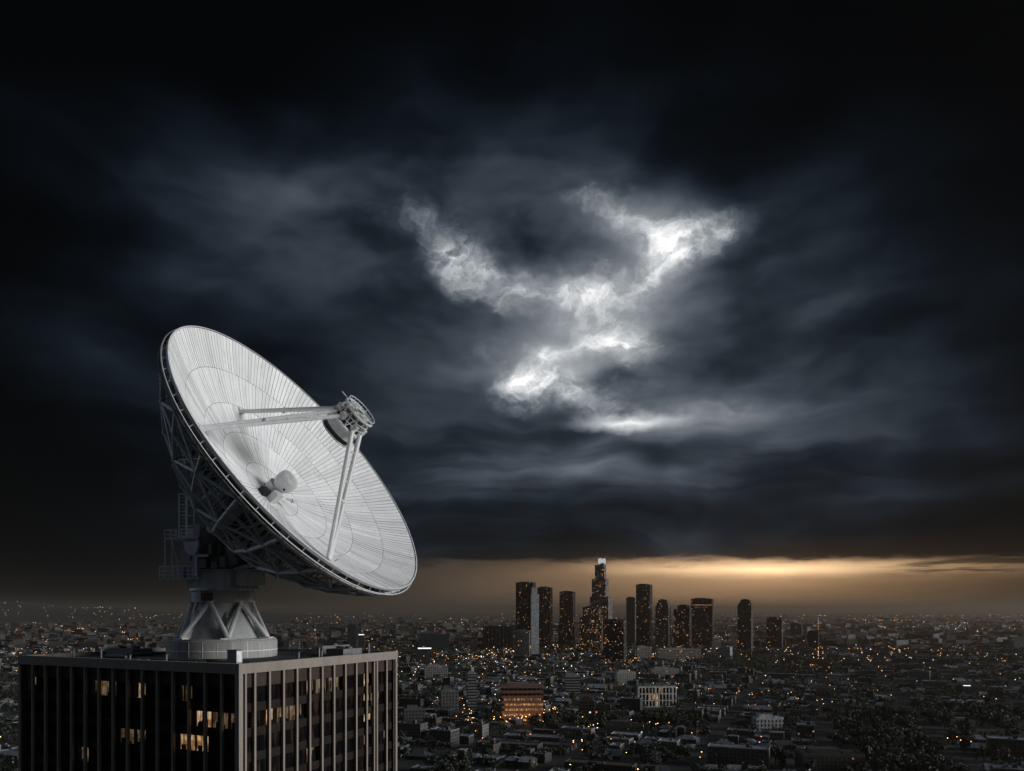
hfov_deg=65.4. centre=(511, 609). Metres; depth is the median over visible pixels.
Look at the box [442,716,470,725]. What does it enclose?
building
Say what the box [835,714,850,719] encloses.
tree
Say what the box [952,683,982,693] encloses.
warehouse
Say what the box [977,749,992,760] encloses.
tree
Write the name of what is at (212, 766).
window
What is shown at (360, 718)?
window
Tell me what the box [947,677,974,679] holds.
building
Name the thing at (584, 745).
tree
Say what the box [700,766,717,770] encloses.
tree
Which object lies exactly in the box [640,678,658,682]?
building
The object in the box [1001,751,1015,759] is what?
tree
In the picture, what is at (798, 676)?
building
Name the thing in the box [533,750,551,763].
building
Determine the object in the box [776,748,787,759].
tree
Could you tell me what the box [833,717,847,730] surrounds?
tree
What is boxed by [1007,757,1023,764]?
tree
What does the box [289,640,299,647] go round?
office block
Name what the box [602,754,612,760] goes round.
tree
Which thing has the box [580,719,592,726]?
tree
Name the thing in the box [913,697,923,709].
tree
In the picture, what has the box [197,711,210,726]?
window
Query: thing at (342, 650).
rooftop unit
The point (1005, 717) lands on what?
tree
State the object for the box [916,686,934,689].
building
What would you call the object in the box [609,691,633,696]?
building
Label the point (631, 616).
skyscraper
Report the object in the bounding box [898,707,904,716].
tree
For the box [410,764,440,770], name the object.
building
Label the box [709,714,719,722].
building
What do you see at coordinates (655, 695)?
civic building
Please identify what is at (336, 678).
window
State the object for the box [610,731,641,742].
building
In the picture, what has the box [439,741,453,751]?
tree
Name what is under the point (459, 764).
tree
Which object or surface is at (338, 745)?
window
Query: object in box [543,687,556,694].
building
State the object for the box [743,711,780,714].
building
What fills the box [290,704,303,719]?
window
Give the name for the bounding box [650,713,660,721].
tree
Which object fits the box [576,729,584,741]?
tree
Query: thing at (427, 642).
office block
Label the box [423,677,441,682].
building
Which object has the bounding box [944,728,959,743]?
tree
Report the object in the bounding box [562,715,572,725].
tree
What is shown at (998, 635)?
distant buildings
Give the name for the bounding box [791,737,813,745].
building
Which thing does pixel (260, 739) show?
window
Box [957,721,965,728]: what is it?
tree
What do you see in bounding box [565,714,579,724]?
tree
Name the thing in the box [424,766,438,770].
tree
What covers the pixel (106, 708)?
window
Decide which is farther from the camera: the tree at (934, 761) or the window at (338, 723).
the tree at (934, 761)
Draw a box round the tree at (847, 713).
[844,711,852,716]
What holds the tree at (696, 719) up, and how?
on the ground
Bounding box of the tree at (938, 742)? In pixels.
[928,739,946,744]
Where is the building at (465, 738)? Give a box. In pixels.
[459,733,473,743]
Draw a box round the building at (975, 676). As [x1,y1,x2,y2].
[946,674,977,678]
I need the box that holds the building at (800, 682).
[787,681,805,684]
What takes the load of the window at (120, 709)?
in the office tower
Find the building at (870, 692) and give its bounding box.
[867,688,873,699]
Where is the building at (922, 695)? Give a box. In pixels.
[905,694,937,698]
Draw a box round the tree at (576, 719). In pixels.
[573,715,579,725]
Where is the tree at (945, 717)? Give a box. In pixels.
[941,714,954,720]
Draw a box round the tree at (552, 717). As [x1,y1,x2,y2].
[549,714,558,722]
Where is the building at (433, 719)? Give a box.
[423,715,441,727]
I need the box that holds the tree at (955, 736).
[946,734,960,743]
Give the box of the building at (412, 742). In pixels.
[408,739,429,745]
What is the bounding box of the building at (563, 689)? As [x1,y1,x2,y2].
[553,686,586,692]
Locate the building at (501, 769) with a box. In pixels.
[485,767,518,770]
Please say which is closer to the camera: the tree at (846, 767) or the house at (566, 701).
the tree at (846, 767)
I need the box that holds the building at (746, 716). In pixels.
[739,713,751,719]
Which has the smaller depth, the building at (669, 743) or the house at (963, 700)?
the building at (669, 743)
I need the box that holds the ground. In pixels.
[2,612,1023,680]
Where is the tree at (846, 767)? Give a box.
[837,763,854,770]
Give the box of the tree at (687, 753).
[683,747,691,759]
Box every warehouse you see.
[605,720,643,736]
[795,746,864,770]
[910,669,929,681]
[950,717,975,731]
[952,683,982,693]
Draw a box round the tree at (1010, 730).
[1005,727,1013,736]
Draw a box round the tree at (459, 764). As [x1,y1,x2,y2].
[452,759,470,770]
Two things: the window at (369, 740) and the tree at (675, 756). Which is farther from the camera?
the tree at (675, 756)
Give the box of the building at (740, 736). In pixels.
[724,734,750,741]
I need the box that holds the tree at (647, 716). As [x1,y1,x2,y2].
[641,714,651,720]
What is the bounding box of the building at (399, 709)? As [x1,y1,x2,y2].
[397,706,429,712]
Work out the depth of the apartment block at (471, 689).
1050.27 m
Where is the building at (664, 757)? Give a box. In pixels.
[651,751,668,760]
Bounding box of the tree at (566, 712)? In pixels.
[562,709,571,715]
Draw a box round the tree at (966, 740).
[959,735,971,748]
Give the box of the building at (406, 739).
[397,736,411,743]
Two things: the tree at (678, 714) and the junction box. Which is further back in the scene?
the tree at (678, 714)
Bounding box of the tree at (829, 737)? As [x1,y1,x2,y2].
[827,732,839,745]
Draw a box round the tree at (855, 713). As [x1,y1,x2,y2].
[846,709,861,716]
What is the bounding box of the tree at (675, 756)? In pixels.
[665,751,679,763]
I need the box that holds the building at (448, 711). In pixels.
[428,708,453,716]
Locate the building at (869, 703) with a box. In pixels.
[865,700,872,708]
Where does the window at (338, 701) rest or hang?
in the office tower
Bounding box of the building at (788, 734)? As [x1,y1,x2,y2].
[762,729,791,739]
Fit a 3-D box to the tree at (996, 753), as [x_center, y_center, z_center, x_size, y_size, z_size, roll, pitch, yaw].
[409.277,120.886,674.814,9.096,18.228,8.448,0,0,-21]
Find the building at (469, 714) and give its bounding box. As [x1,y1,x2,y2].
[464,711,480,716]
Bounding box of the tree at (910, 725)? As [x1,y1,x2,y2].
[908,723,920,728]
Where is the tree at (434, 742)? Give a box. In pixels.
[429,738,439,752]
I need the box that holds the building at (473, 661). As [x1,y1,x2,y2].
[466,660,481,665]
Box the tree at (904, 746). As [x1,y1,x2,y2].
[892,742,910,750]
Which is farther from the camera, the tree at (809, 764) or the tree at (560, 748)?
the tree at (560, 748)
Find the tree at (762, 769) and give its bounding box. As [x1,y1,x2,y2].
[755,767,767,770]
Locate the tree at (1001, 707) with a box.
[997,704,1006,714]
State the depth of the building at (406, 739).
780.05 m
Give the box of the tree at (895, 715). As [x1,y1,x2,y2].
[889,713,897,727]
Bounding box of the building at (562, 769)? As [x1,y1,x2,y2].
[549,768,569,770]
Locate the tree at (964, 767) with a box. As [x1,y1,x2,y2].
[958,763,969,770]
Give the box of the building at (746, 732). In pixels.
[727,727,755,738]
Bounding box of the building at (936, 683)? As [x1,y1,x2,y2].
[921,679,945,689]
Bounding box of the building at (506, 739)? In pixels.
[494,738,519,740]
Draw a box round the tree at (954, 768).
[948,765,970,770]
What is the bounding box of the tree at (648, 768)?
[642,764,658,770]
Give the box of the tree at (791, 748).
[782,744,796,757]
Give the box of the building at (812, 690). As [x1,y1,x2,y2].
[806,688,815,701]
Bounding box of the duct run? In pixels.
[104,651,250,661]
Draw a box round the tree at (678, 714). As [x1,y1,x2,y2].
[673,713,688,722]
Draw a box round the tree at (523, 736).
[519,731,528,740]
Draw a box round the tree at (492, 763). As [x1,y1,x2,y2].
[486,759,501,766]
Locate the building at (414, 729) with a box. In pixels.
[397,720,427,739]
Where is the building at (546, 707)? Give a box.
[543,703,549,713]
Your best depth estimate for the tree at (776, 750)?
668.89 m
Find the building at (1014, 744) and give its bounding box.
[986,735,1023,758]
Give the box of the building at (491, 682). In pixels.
[479,681,493,684]
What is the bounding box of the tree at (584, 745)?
[580,740,593,755]
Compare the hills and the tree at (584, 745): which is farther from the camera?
the hills
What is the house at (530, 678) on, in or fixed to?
on the ground
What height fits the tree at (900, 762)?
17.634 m
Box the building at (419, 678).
[407,676,425,680]
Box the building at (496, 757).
[479,754,505,766]
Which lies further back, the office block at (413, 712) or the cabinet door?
the office block at (413, 712)
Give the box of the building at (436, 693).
[435,688,441,698]
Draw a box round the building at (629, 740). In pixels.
[607,736,633,746]
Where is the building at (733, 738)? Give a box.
[719,734,738,743]
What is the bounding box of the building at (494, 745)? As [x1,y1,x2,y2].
[481,740,500,753]
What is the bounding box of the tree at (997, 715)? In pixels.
[982,712,998,726]
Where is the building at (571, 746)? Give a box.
[525,740,576,750]
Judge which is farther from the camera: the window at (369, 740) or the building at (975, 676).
the building at (975, 676)
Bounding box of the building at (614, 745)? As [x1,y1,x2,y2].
[609,742,623,749]
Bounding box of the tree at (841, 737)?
[831,732,849,747]
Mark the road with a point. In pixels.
(823, 728)
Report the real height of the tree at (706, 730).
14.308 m
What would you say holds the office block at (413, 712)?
on the ground
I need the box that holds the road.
[0,648,1023,770]
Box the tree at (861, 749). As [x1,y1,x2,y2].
[858,742,871,760]
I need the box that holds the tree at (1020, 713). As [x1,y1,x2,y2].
[1012,706,1023,720]
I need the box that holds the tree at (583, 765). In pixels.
[579,761,595,770]
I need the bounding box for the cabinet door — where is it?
[237,651,241,661]
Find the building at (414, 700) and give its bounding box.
[399,696,426,707]
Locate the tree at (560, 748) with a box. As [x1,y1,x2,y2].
[555,743,564,756]
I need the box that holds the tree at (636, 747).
[628,742,648,758]
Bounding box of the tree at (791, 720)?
[784,716,796,726]
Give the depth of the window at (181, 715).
94.33 m
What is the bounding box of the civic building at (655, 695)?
[634,683,676,706]
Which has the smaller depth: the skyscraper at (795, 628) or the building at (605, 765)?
the building at (605, 765)
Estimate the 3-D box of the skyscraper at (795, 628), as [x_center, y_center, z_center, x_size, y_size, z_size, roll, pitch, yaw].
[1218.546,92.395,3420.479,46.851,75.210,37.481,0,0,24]
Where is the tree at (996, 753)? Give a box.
[990,742,1000,761]
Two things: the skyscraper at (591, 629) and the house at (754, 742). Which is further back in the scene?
the skyscraper at (591, 629)
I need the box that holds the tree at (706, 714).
[703,708,710,724]
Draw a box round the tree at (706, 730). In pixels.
[700,725,710,738]
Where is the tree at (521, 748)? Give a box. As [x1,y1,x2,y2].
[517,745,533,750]
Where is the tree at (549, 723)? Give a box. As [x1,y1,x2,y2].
[545,718,553,728]
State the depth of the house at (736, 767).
623.74 m
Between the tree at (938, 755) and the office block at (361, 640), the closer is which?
the tree at (938, 755)
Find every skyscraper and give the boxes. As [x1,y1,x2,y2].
[516,582,535,648]
[531,587,538,653]
[537,587,552,648]
[559,591,577,646]
[580,606,602,650]
[590,558,611,619]
[603,619,626,662]
[626,597,635,643]
[636,584,651,646]
[655,599,670,648]
[674,605,691,646]
[691,598,713,646]
[737,599,752,651]
[766,617,782,649]
[790,623,801,635]
[808,630,818,650]
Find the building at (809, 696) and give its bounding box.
[805,692,813,700]
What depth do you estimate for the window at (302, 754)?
100.07 m
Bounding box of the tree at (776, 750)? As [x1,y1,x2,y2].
[770,745,784,763]
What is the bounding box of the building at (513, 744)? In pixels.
[476,739,542,751]
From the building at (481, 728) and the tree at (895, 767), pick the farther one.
the building at (481, 728)
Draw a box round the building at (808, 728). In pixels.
[797,721,814,739]
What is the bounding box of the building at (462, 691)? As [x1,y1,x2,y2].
[459,689,465,700]
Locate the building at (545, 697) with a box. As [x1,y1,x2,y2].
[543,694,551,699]
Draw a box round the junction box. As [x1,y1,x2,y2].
[227,649,241,663]
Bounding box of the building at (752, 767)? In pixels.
[748,764,765,770]
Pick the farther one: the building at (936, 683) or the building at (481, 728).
the building at (936, 683)
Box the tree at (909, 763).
[905,760,912,770]
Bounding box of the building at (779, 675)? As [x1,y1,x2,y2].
[768,672,795,680]
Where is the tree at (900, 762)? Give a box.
[889,755,905,766]
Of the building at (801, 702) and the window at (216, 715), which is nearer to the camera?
the window at (216, 715)
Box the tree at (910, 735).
[904,729,916,752]
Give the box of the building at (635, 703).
[620,696,642,711]
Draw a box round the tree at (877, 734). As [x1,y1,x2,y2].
[871,729,885,741]
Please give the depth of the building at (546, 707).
998.07 m
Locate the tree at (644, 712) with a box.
[640,709,656,715]
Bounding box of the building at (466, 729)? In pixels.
[459,727,468,733]
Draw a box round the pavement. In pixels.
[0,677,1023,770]
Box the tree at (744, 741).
[741,738,748,743]
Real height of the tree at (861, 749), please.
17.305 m
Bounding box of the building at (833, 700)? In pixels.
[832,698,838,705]
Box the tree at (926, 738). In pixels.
[923,734,930,741]
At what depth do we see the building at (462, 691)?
1137.48 m
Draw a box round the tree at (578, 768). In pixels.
[570,766,584,770]
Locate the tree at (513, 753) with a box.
[508,750,520,755]
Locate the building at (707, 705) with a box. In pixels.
[702,704,727,712]
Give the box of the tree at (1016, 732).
[1012,728,1021,734]
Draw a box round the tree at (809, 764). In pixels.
[801,759,814,770]
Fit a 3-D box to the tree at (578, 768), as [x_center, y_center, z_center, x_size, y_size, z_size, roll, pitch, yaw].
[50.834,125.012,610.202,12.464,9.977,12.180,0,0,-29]
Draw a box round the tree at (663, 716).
[658,710,667,725]
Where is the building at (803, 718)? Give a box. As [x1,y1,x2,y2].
[802,715,811,720]
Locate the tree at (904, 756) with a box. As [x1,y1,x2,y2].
[898,754,913,761]
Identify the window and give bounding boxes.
[29,677,35,689]
[80,747,82,760]
[88,703,96,716]
[88,725,96,739]
[90,680,106,694]
[102,704,110,718]
[102,726,110,741]
[107,681,115,695]
[116,682,125,696]
[116,705,125,719]
[116,751,125,765]
[121,728,133,743]
[131,706,139,720]
[131,753,139,767]
[133,683,145,697]
[134,729,145,744]
[146,683,155,698]
[146,707,155,722]
[146,731,155,745]
[146,754,155,769]
[161,684,170,699]
[161,708,170,723]
[161,732,170,747]
[161,756,170,770]
[176,709,186,724]
[176,758,186,770]
[180,685,191,700]
[181,734,194,749]
[192,686,202,701]
[192,759,202,770]
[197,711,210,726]
[197,735,202,750]
[208,687,219,702]
[208,736,219,752]
[208,761,219,770]
[213,712,227,728]
[225,688,234,703]
[225,738,234,754]
[225,763,234,770]
[231,713,234,728]
[247,687,250,702]
[247,737,250,752]
[247,762,250,770]
[256,685,265,701]
[256,710,265,726]
[256,734,265,750]
[256,758,265,770]
[266,708,275,724]
[271,684,279,699]
[271,731,279,747]
[271,755,279,770]
[277,706,288,722]
[285,682,293,697]
[285,729,293,744]
[285,752,293,767]
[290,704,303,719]
[298,681,306,695]
[298,726,306,741]
[298,749,306,764]
[311,679,315,693]
[311,701,318,716]
[311,724,318,738]
[311,747,315,761]
[316,678,328,692]
[324,699,330,713]
[324,721,330,735]
[324,743,330,757]
[328,677,338,691]
[335,698,341,711]
[335,719,341,733]
[335,740,341,754]
[347,675,352,688]
[347,696,352,709]
[347,717,352,730]
[347,738,352,751]
[358,674,363,686]
[358,694,363,707]
[358,715,363,728]
[358,735,363,748]
[364,693,371,706]
[364,714,371,726]
[364,735,371,747]
[370,691,382,703]
[378,671,383,683]
[378,711,383,723]
[378,731,383,743]
[388,670,390,682]
[388,690,390,702]
[388,709,390,721]
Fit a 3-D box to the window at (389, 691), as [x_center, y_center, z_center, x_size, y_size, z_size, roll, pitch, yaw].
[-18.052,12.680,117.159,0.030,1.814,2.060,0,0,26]
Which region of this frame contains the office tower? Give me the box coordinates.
[18,648,397,770]
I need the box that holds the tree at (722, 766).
[717,763,729,768]
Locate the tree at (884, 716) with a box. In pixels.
[882,706,887,721]
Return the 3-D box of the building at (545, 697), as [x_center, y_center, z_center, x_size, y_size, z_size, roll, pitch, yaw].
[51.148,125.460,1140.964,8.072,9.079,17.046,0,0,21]
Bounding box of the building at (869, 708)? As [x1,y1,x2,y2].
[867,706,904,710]
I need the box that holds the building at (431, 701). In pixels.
[427,698,438,707]
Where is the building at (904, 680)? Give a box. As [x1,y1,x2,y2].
[894,677,915,684]
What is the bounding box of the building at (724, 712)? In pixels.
[697,706,725,715]
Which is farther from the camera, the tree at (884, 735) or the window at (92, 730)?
the tree at (884, 735)
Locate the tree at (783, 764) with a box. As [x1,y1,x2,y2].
[779,754,786,768]
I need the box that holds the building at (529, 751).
[517,747,534,756]
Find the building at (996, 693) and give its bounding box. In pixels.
[987,688,1002,701]
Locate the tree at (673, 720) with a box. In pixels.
[669,715,685,723]
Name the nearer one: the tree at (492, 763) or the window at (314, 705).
the window at (314, 705)
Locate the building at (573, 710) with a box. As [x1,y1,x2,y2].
[565,708,595,715]
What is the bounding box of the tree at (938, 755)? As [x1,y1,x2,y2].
[926,752,943,761]
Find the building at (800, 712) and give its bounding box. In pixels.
[786,707,809,718]
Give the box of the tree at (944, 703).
[941,700,950,708]
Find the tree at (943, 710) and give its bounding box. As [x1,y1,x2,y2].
[938,707,945,714]
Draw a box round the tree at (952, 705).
[948,702,956,712]
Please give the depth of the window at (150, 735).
96.52 m
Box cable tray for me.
[135,659,197,661]
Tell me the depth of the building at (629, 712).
987.98 m
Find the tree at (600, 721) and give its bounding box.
[596,718,604,729]
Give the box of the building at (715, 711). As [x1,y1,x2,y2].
[705,707,720,718]
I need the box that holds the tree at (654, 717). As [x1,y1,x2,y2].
[648,714,660,726]
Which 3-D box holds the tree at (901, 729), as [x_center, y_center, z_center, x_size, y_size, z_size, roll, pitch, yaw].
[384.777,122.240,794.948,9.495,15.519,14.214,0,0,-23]
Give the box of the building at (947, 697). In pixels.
[941,695,970,699]
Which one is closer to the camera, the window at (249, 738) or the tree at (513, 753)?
the window at (249, 738)
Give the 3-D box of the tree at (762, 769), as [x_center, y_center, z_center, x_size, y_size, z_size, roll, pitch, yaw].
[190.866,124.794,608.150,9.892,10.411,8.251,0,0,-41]
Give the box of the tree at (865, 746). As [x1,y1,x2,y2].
[862,737,872,761]
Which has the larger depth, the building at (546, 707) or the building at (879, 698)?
the building at (879, 698)
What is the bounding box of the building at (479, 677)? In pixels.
[464,676,495,680]
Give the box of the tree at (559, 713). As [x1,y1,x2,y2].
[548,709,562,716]
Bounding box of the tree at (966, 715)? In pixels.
[957,712,969,717]
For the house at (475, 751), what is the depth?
703.91 m
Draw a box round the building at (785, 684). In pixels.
[783,683,798,687]
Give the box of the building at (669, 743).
[657,738,679,749]
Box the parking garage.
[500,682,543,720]
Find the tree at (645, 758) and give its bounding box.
[642,750,648,763]
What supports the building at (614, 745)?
on the ground
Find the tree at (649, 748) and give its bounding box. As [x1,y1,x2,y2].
[639,744,657,759]
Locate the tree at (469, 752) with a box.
[467,748,472,759]
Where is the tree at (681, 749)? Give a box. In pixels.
[675,746,686,760]
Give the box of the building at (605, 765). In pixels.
[564,758,636,770]
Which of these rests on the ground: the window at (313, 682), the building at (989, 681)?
the building at (989, 681)
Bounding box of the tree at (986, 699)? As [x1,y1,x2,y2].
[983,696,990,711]
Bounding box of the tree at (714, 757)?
[709,753,719,764]
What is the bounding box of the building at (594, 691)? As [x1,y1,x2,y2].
[588,689,602,692]
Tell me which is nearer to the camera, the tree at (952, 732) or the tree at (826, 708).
the tree at (952, 732)
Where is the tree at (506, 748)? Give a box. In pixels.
[502,744,511,753]
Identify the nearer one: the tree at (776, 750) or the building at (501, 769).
the building at (501, 769)
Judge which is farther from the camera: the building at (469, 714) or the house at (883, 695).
the house at (883, 695)
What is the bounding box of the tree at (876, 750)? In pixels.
[874,744,879,757]
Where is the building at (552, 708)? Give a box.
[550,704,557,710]
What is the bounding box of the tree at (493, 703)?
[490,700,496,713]
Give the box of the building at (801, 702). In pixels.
[786,699,814,704]
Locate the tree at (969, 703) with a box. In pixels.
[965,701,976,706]
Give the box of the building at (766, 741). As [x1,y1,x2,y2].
[761,739,771,744]
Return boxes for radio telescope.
[158,326,416,658]
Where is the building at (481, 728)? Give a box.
[469,721,488,737]
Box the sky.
[0,0,1023,612]
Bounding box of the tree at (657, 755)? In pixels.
[650,751,661,761]
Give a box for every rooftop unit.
[106,646,152,654]
[311,643,349,654]
[326,646,361,655]
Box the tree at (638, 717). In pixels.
[634,714,649,721]
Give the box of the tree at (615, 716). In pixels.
[607,713,618,719]
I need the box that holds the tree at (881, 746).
[870,742,885,750]
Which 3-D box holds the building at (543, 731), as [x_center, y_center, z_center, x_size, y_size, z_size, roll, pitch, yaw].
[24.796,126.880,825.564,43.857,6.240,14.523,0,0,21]
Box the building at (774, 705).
[746,700,780,711]
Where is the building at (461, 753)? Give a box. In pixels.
[452,748,467,760]
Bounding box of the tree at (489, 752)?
[484,747,495,754]
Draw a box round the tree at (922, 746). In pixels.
[916,741,925,760]
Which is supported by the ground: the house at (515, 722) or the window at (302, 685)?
the house at (515, 722)
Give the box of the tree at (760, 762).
[757,759,765,766]
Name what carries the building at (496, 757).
on the ground
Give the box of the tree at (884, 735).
[878,733,890,738]
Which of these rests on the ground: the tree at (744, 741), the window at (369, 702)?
the tree at (744, 741)
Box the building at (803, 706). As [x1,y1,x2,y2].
[784,704,807,711]
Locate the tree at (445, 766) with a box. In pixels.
[437,759,455,770]
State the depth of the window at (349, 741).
108.87 m
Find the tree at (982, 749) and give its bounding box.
[977,745,988,760]
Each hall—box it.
[648,667,678,678]
[656,648,700,661]
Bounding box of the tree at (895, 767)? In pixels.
[890,763,899,770]
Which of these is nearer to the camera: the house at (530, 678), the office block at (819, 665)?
the house at (530, 678)
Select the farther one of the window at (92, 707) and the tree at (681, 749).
the tree at (681, 749)
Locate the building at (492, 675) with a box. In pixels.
[477,674,498,676]
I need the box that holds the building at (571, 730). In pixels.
[560,725,594,739]
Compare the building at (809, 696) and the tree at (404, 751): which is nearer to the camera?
the tree at (404, 751)
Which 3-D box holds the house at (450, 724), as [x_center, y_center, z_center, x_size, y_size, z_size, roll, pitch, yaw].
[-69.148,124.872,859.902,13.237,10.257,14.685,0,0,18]
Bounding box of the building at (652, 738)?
[643,736,671,741]
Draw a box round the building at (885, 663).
[876,662,899,667]
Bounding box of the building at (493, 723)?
[467,719,496,726]
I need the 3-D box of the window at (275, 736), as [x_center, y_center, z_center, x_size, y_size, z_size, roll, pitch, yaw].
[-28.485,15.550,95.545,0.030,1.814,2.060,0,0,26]
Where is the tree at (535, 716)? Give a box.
[528,713,539,727]
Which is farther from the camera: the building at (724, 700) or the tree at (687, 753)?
the building at (724, 700)
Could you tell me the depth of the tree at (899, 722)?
856.73 m
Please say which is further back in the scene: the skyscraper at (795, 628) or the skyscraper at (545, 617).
the skyscraper at (795, 628)
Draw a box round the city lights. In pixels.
[0,605,984,736]
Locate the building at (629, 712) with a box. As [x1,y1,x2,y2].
[613,709,633,715]
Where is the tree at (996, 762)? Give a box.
[989,760,1010,764]
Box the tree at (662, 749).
[651,746,666,753]
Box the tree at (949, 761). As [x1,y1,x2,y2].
[940,756,954,766]
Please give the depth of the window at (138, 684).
98.02 m
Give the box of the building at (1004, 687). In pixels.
[983,685,1007,690]
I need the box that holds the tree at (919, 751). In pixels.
[914,749,924,760]
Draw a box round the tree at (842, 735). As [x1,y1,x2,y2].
[831,732,851,746]
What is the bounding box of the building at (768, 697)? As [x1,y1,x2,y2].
[765,695,775,699]
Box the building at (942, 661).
[937,658,962,663]
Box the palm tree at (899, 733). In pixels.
[894,731,905,742]
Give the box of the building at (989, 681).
[982,678,1008,685]
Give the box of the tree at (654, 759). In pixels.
[649,755,659,764]
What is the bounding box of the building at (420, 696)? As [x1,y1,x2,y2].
[402,694,425,697]
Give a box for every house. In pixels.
[405,748,432,760]
[440,721,454,727]
[464,752,484,764]
[472,747,480,753]
[478,711,491,718]
[484,678,500,683]
[491,692,500,698]
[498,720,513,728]
[504,754,519,767]
[507,716,521,725]
[517,676,535,681]
[517,754,537,769]
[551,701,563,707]
[554,691,568,697]
[555,697,571,705]
[587,684,607,690]
[603,747,625,759]
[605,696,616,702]
[634,738,655,745]
[640,763,669,770]
[659,724,672,733]
[659,728,668,736]
[675,733,699,745]
[684,743,695,750]
[701,762,717,770]
[708,684,726,688]
[716,740,734,743]
[727,763,741,770]
[736,717,749,723]
[743,704,772,711]
[746,737,756,744]
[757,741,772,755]
[764,679,784,685]
[776,738,792,745]
[786,750,794,757]
[787,696,797,699]
[827,673,849,676]
[876,694,887,702]
[949,698,983,705]
[956,679,980,683]
[956,741,985,751]
[969,733,985,742]
[982,762,1011,770]
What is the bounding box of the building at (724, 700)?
[708,696,732,706]
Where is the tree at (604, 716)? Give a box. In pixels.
[600,714,606,729]
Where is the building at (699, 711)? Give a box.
[677,707,703,720]
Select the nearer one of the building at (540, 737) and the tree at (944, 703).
the building at (540, 737)
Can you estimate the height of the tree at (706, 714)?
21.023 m
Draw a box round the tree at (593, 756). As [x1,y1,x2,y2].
[589,753,600,759]
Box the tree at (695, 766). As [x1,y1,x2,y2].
[690,763,701,770]
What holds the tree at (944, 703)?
on the ground
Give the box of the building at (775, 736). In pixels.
[754,731,783,742]
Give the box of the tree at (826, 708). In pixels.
[821,705,833,718]
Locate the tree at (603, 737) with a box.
[600,730,609,747]
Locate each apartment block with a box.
[424,664,447,679]
[439,687,458,711]
[466,671,476,708]
[564,673,579,697]
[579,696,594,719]
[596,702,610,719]
[752,714,783,730]
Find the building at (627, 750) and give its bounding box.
[625,747,639,754]
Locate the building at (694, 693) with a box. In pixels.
[688,688,699,701]
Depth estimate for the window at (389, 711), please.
117.23 m
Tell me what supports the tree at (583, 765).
on the ground
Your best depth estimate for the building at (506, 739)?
772.59 m
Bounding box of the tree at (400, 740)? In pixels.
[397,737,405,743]
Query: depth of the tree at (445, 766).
600.25 m
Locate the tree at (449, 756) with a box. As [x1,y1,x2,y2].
[441,750,457,763]
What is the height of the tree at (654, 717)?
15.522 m
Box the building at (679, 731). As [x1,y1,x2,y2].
[671,726,684,738]
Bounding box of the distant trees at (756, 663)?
[0,615,1023,770]
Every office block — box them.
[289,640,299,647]
[307,631,316,648]
[347,624,355,647]
[359,634,364,648]
[403,705,425,721]
[416,633,448,664]
[470,639,476,650]
[483,626,513,649]
[515,630,529,655]
[614,670,635,685]
[635,646,651,661]
[720,646,731,658]
[779,654,799,664]
[801,658,831,671]
[808,703,817,715]
[811,684,833,695]
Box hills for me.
[0,602,413,622]
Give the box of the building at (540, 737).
[503,732,563,741]
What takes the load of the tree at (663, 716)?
on the ground
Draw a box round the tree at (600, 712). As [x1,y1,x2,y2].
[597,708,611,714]
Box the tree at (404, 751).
[399,746,410,760]
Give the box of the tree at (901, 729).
[896,726,906,739]
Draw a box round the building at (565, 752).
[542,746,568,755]
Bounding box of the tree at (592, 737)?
[585,732,598,750]
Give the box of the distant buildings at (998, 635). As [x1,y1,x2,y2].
[0,614,1023,770]
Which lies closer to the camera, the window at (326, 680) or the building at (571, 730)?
the window at (326, 680)
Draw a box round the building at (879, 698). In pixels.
[874,695,881,702]
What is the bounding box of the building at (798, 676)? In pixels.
[796,673,814,678]
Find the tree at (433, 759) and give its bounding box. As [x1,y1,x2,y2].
[423,754,440,764]
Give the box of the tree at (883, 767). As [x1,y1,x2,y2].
[877,761,888,770]
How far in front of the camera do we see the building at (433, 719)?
861.19 m
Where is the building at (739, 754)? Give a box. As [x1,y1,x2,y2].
[707,743,769,769]
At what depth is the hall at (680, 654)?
1994.12 m
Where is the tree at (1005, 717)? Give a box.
[997,714,1010,721]
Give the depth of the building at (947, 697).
1150.41 m
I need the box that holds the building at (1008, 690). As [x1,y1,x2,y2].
[1005,689,1018,694]
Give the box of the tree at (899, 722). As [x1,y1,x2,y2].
[895,719,912,725]
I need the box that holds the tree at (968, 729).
[963,723,972,736]
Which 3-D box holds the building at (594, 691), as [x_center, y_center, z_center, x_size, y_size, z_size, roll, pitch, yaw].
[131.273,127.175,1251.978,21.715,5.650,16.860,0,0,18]
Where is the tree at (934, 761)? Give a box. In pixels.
[930,755,938,770]
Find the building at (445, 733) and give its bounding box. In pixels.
[430,726,458,747]
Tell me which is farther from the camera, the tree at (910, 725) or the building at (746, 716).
the building at (746, 716)
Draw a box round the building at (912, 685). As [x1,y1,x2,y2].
[898,682,919,689]
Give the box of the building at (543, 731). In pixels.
[514,728,557,734]
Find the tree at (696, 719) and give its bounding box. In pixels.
[693,713,699,728]
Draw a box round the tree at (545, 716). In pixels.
[541,713,549,726]
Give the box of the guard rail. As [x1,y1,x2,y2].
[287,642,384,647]
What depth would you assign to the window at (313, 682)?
102.35 m
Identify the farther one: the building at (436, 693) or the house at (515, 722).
the building at (436, 693)
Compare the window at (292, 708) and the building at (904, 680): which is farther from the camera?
the building at (904, 680)

